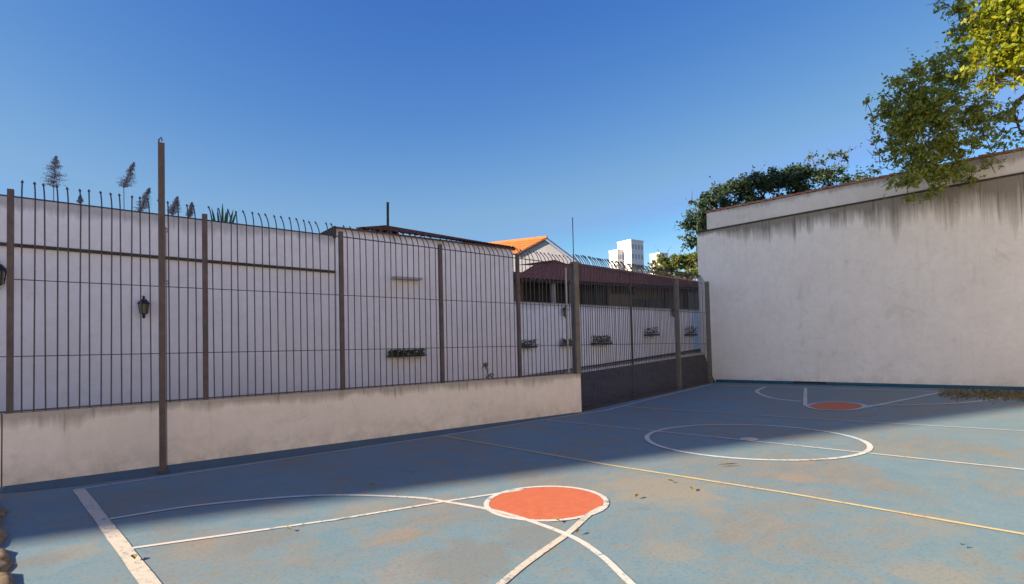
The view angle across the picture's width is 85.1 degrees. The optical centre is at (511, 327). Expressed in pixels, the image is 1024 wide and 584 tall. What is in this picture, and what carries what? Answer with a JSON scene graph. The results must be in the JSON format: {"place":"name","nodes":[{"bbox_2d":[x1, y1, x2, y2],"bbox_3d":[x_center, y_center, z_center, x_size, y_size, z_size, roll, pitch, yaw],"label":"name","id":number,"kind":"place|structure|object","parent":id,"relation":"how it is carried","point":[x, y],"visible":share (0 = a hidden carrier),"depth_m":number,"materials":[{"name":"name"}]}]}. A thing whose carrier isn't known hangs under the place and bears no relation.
{"place":"outdoors","nodes":[
{"label":"outdoors","id":0,"kind":"place"},
{"bbox_2d":[0,382,1023,583],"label":"court","id":1,"kind":"object","parent":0,"point":[824,484],"visible":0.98,"depth_m":6.29,"materials":[{"name":"blue paint"}]},
{"bbox_2d":[0,504,15,583],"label":"stone edging","id":2,"kind":"object","parent":1,"relation":"on","point":[6,577],"visible":1,"depth_m":4.83,"materials":[{"name":"beige stone"}]},
{"bbox_2d":[156,137,168,473],"bbox_3d":[-5.297,-0.364,8.451,0.167,5.100,0.150,0,-2,-38],"label":"net pole","id":3,"kind":"object","parent":1,"relation":"on","point":[162,228],"visible":1,"depth_m":8.42,"materials":[{"name":"metal"}]},
{"bbox_2d":[0,373,581,486],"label":"wall","id":4,"kind":"structure","parent":1,"relation":"on","point":[39,446],"depth_m":9.67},
{"bbox_2d":[0,180,575,413],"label":"bar fence","id":5,"kind":"object","parent":4,"relation":"on","point":[9,356],"visible":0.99,"depth_m":9.85,"materials":[{"name":"metal"}]},
{"bbox_2d":[565,217,582,411],"bbox_3d":[1.581,-0.340,14.540,0.400,5.100,0.170,0,-2,-38],"label":"gate post","id":6,"kind":"object","parent":1,"relation":"on","point":[576,329],"visible":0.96,"depth_m":14.53,"materials":[{"name":"brown metal"}]},
{"bbox_2d":[572,254,677,405],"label":"bar gate","id":7,"kind":"structure","parent":6,"relation":"attached to","point":[633,389],"depth_m":17.19,"materials":[{"name":"metal"}]},
{"bbox_2d":[673,271,712,389],"bbox_3d":[7.046,0.053,21.838,0.309,4.505,3.644,-3,-2,37],"label":"fence panel","id":8,"kind":"object","parent":1,"relation":"on","point":[708,367],"visible":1,"depth_m":21.71,"materials":[{"name":"grey paint"}]},
{"bbox_2d":[938,387,1023,404],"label":"leaf litter","id":9,"kind":"object","parent":1,"relation":"on","point":[1008,395],"visible":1,"depth_m":16.14,"materials":[{"name":"brown plant"}]},
{"bbox_2d":[0,0,1023,280],"label":"sky","id":10,"kind":"structure","parent":0,"point":[477,120],"materials":[{"name":"blue"}]},
{"bbox_2d":[525,349,699,375],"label":"pavement","id":11,"kind":"structure","parent":0,"point":[696,350],"depth_m":21.92,"materials":[{"name":"grey concrete"}]},
{"bbox_2d":[0,196,336,413],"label":"alley wall","id":12,"kind":"structure","parent":11,"relation":"on","point":[51,287],"depth_m":12.21,"materials":[{"name":"white paint"}]},
{"bbox_2d":[0,264,6,285],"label":"wall lantern","id":13,"kind":"object","parent":12,"relation":"attached to","point":[3,269],"depth_m":10.62,"materials":[{"name":"black metal"}]},
{"bbox_2d":[137,295,149,318],"bbox_3d":[-7.949,-0.432,12.025,0.249,0.500,0.236,-2,-2,24],"label":"wall lantern","id":14,"kind":"object","parent":12,"relation":"attached to","point":[145,303],"depth_m":11.98,"materials":[{"name":"black metal"}]},
{"bbox_2d":[320,202,515,389],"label":"white house","id":15,"kind":"structure","parent":11,"relation":"on","point":[461,363],"depth_m":16.25,"materials":[{"name":"paint"}]},
{"bbox_2d":[387,348,425,356],"bbox_3d":[-2.970,0.708,15.759,1.180,0.259,0.316,0,-2,-38],"label":"wall planter","id":16,"kind":"object","parent":15,"relation":"attached to","point":[405,353],"visible":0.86,"depth_m":15.68,"materials":[{"name":"green plant"}]},
{"bbox_2d":[514,301,700,375],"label":"boundary wall","id":17,"kind":"structure","parent":11,"relation":"on","point":[533,356],"depth_m":20.46,"materials":[{"name":"white paint"}]},
{"bbox_2d":[521,339,537,347],"bbox_3d":[0.573,0.534,18.499,0.616,0.310,0.333,0,-2,-44],"label":"wall planter","id":18,"kind":"object","parent":17,"relation":"attached to","point":[525,345],"visible":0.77,"depth_m":18.41,"materials":[{"name":"green plant"}]},
{"bbox_2d":[560,338,571,345],"bbox_3d":[1.962,0.513,19.560,0.647,0.291,0.288,0,-2,-37],"label":"wall planter","id":19,"kind":"object","parent":17,"relation":"attached to","point":[564,342],"visible":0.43,"depth_m":19.48,"materials":[{"name":"green plant"}]},
{"bbox_2d":[591,335,611,343],"bbox_3d":[3.321,0.462,20.610,0.986,0.369,0.313,0,-2,-39],"label":"wall planter","id":20,"kind":"object","parent":17,"relation":"attached to","point":[600,337],"visible":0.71,"depth_m":20.52,"materials":[{"name":"green plant"}]},
{"bbox_2d":[646,327,658,335],"bbox_3d":[5.628,0.165,22.384,0.752,0.368,0.302,0,-2,-37],"label":"wall planter","id":21,"kind":"object","parent":17,"relation":"attached to","point":[649,333],"visible":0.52,"depth_m":22.35,"materials":[{"name":"green plant"}]},
{"bbox_2d":[684,326,696,335],"bbox_3d":[7.725,0.161,24.013,0.672,0.430,0.305,0,-2,-36],"label":"wall planter","id":22,"kind":"object","parent":17,"relation":"attached to","point":[690,332],"visible":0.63,"depth_m":23.91,"materials":[{"name":"green plant"}]},
{"bbox_2d":[581,354,714,410],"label":"road","id":23,"kind":"structure","parent":0,"point":[609,392],"depth_m":19.75,"materials":[{"name":"grey asphalt"}]},
{"bbox_2d":[582,382,711,409],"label":"leaf litter","id":24,"kind":"object","parent":23,"relation":"on","point":[633,398],"visible":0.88,"depth_m":17.12,"materials":[{"name":"brown plant"}]},
{"label":"ground","id":25,"kind":"structure","parent":0,"visible":0},
{"bbox_2d":[41,156,67,200],"bbox_3d":[-9.806,-0.659,11.935,0.505,6.121,0.542,0,-2,-44],"label":"reed","id":26,"kind":"object","parent":25,"relation":"on","point":[55,162],"visible":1,"depth_m":11.98,"materials":[{"name":"plant"}]},
{"bbox_2d":[76,195,83,202],"bbox_3d":[-9.442,-0.260,12.180,0.144,5.322,0.145,-2,-2,5],"label":"reed","id":27,"kind":"object","parent":25,"relation":"on","point":[82,199],"visible":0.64,"depth_m":12.25,"materials":[{"name":"plant"}]},
{"bbox_2d":[117,162,135,195],"bbox_3d":[-8.783,-0.714,12.707,0.392,6.230,0.398,-1,-2,-4],"label":"reed","id":28,"kind":"object","parent":25,"relation":"on","point":[126,183],"visible":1,"depth_m":12.80,"materials":[{"name":"plant"}]},
{"bbox_2d":[133,188,150,211],"bbox_3d":[-8.517,-0.445,12.871,0.372,5.690,0.367,0,-2,-44],"label":"reed","id":29,"kind":"object","parent":25,"relation":"on","point":[143,200],"visible":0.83,"depth_m":12.97,"materials":[{"name":"plant"}]},
{"bbox_2d":[169,196,181,214],"bbox_3d":[-8.040,-0.378,13.266,0.378,5.557,0.325,0,-2,-44],"label":"reed","id":30,"kind":"object","parent":25,"relation":"on","point":[173,210],"visible":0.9,"depth_m":13.33,"materials":[{"name":"plant"}]},
{"bbox_2d":[185,202,193,216],"bbox_3d":[-7.759,-0.335,13.470,0.212,5.470,0.200,-2,-2,23],"label":"reed","id":31,"kind":"object","parent":25,"relation":"on","point":[190,210],"visible":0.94,"depth_m":13.53,"materials":[{"name":"plant"}]},
{"bbox_2d":[210,203,235,222],"bbox_3d":[-7.074,-0.361,13.715,0.562,5.506,0.277,-1,-2,-17],"label":"blade plant","id":32,"kind":"object","parent":25,"relation":"on","point":[224,219],"visible":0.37,"depth_m":13.78,"materials":[{"name":"green plant"}]},
{"bbox_2d":[488,236,579,271],"bbox_3d":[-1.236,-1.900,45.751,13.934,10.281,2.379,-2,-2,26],"label":"gabled house","id":33,"kind":"structure","parent":25,"relation":"on","point":[541,244],"depth_m":43.99,"materials":[{"name":"grey paint"}]},
{"bbox_2d":[514,260,698,309],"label":"tiled house","id":34,"kind":"structure","parent":25,"relation":"on","point":[536,279],"depth_m":25.66,"materials":[{"name":"red tile"}]},
{"bbox_2d":[523,282,550,302],"bbox_3d":[1.081,-1.221,23.229,1.625,1.316,0.050,0,-2,-38],"label":"window","id":35,"kind":"structure","parent":34,"relation":"in","point":[537,285],"depth_m":23.19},
{"bbox_2d":[555,283,568,303],"bbox_3d":[2.179,-1.260,24.081,0.828,1.248,0.024,0,-2,-38],"label":"window","id":36,"kind":"structure","parent":34,"relation":"in","point":[558,293],"depth_m":24.06,"materials":[{"name":"black glass"}]},
{"bbox_2d":[581,282,593,304],"bbox_3d":[3.457,-1.311,25.059,0.956,1.389,0.050,0,-2,-38],"label":"window","id":37,"kind":"structure","parent":34,"relation":"in","point":[591,302],"depth_m":24.99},
{"bbox_2d":[595,282,606,305],"bbox_3d":[4.144,-1.338,25.588,0.833,1.412,0.050,0,-2,-38],"label":"window","id":38,"kind":"structure","parent":34,"relation":"in","point":[600,287],"depth_m":25.55,"materials":[{"name":"black glass"}]},
{"bbox_2d":[611,286,633,294],"bbox_3d":[5.237,-1.772,26.273,1.578,0.449,0.050,0,-2,-38],"label":"window","id":39,"kind":"structure","parent":34,"relation":"in","point":[620,288],"depth_m":26.16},
{"bbox_2d":[632,299,645,306],"bbox_3d":[6.128,-1.148,26.926,1.115,0.421,0.050,0,-2,-38],"label":"window","id":40,"kind":"structure","parent":34,"relation":"in","point":[632,299],"depth_m":26.91,"materials":[{"name":"black glass"}]},
{"bbox_2d":[648,299,663,307],"bbox_3d":[7.156,-1.171,27.717,1.178,0.452,0.050,0,-2,-38],"label":"window","id":41,"kind":"structure","parent":34,"relation":"in","point":[650,302],"depth_m":27.60,"materials":[{"name":"black glass"}]},
{"bbox_2d":[687,291,698,309],"bbox_3d":[9.752,-1.369,29.722,1.377,1.049,0.050,0,-2,-38],"label":"window","id":42,"kind":"structure","parent":34,"relation":"in","point":[695,294],"depth_m":29.61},
{"bbox_2d":[513,352,703,377],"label":"kerb","id":43,"kind":"structure","parent":25,"relation":"on","point":[601,367],"depth_m":20.53,"materials":[{"name":"concrete"}]},
{"bbox_2d":[608,239,643,272],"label":"apartment tower","id":44,"kind":"structure","parent":25,"relation":"on","point":[628,251],"depth_m":168.33,"materials":[{"name":"white paint"}]},
{"bbox_2d":[613,263,642,271],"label":"shrub tree","id":45,"kind":"object","parent":25,"relation":"on","point":[627,268],"visible":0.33,"depth_m":55.45,"materials":[{"name":"plant"}]},
{"bbox_2d":[649,252,667,273],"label":"apartment tower","id":46,"kind":"structure","parent":25,"relation":"on","point":[654,257],"depth_m":189.38,"materials":[{"name":"white paint"}]},
{"bbox_2d":[631,246,697,279],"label":"yellow green tree","id":47,"kind":"object","parent":25,"relation":"on","point":[686,262],"visible":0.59,"depth_m":52.05,"materials":[{"name":"green plant"}]},
{"bbox_2d":[674,143,874,253],"bbox_3d":[16.336,-4.272,33.920,13.513,13.945,5.745,-1,-2,-16],"label":"spreading tree","id":48,"kind":"object","parent":25,"relation":"on","point":[792,179],"visible":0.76,"depth_m":33.50,"materials":[{"name":"green plant"}]},
{"bbox_2d":[696,147,1023,390],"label":"end wall","id":49,"kind":"structure","parent":25,"relation":"on","point":[859,283],"depth_m":19.76,"materials":[{"name":"white paint"}]},
{"bbox_2d":[862,0,1023,204],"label":"overhanging tree","id":50,"kind":"object","parent":25,"relation":"on","point":[920,110],"visible":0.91,"depth_m":17.32,"materials":[{"name":"green plant"}]},
{"bbox_2d":[934,0,1023,110],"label":"sunlit tree","id":51,"kind":"object","parent":25,"relation":"on","point":[1008,57],"visible":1,"depth_m":11.79,"materials":[{"name":"yellow plant"}]},
{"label":"alley","id":52,"kind":"structure","parent":0,"visible":0},
{"bbox_2d":[483,362,493,379],"bbox_3d":[-0.587,1.192,13.468,0.275,0.722,0.212,0,-2,-44],"label":"withered plant","id":53,"kind":"object","parent":52,"relation":"on","point":[485,367],"visible":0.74,"depth_m":13.45,"materials":[{"name":"green plant"}]}
]}

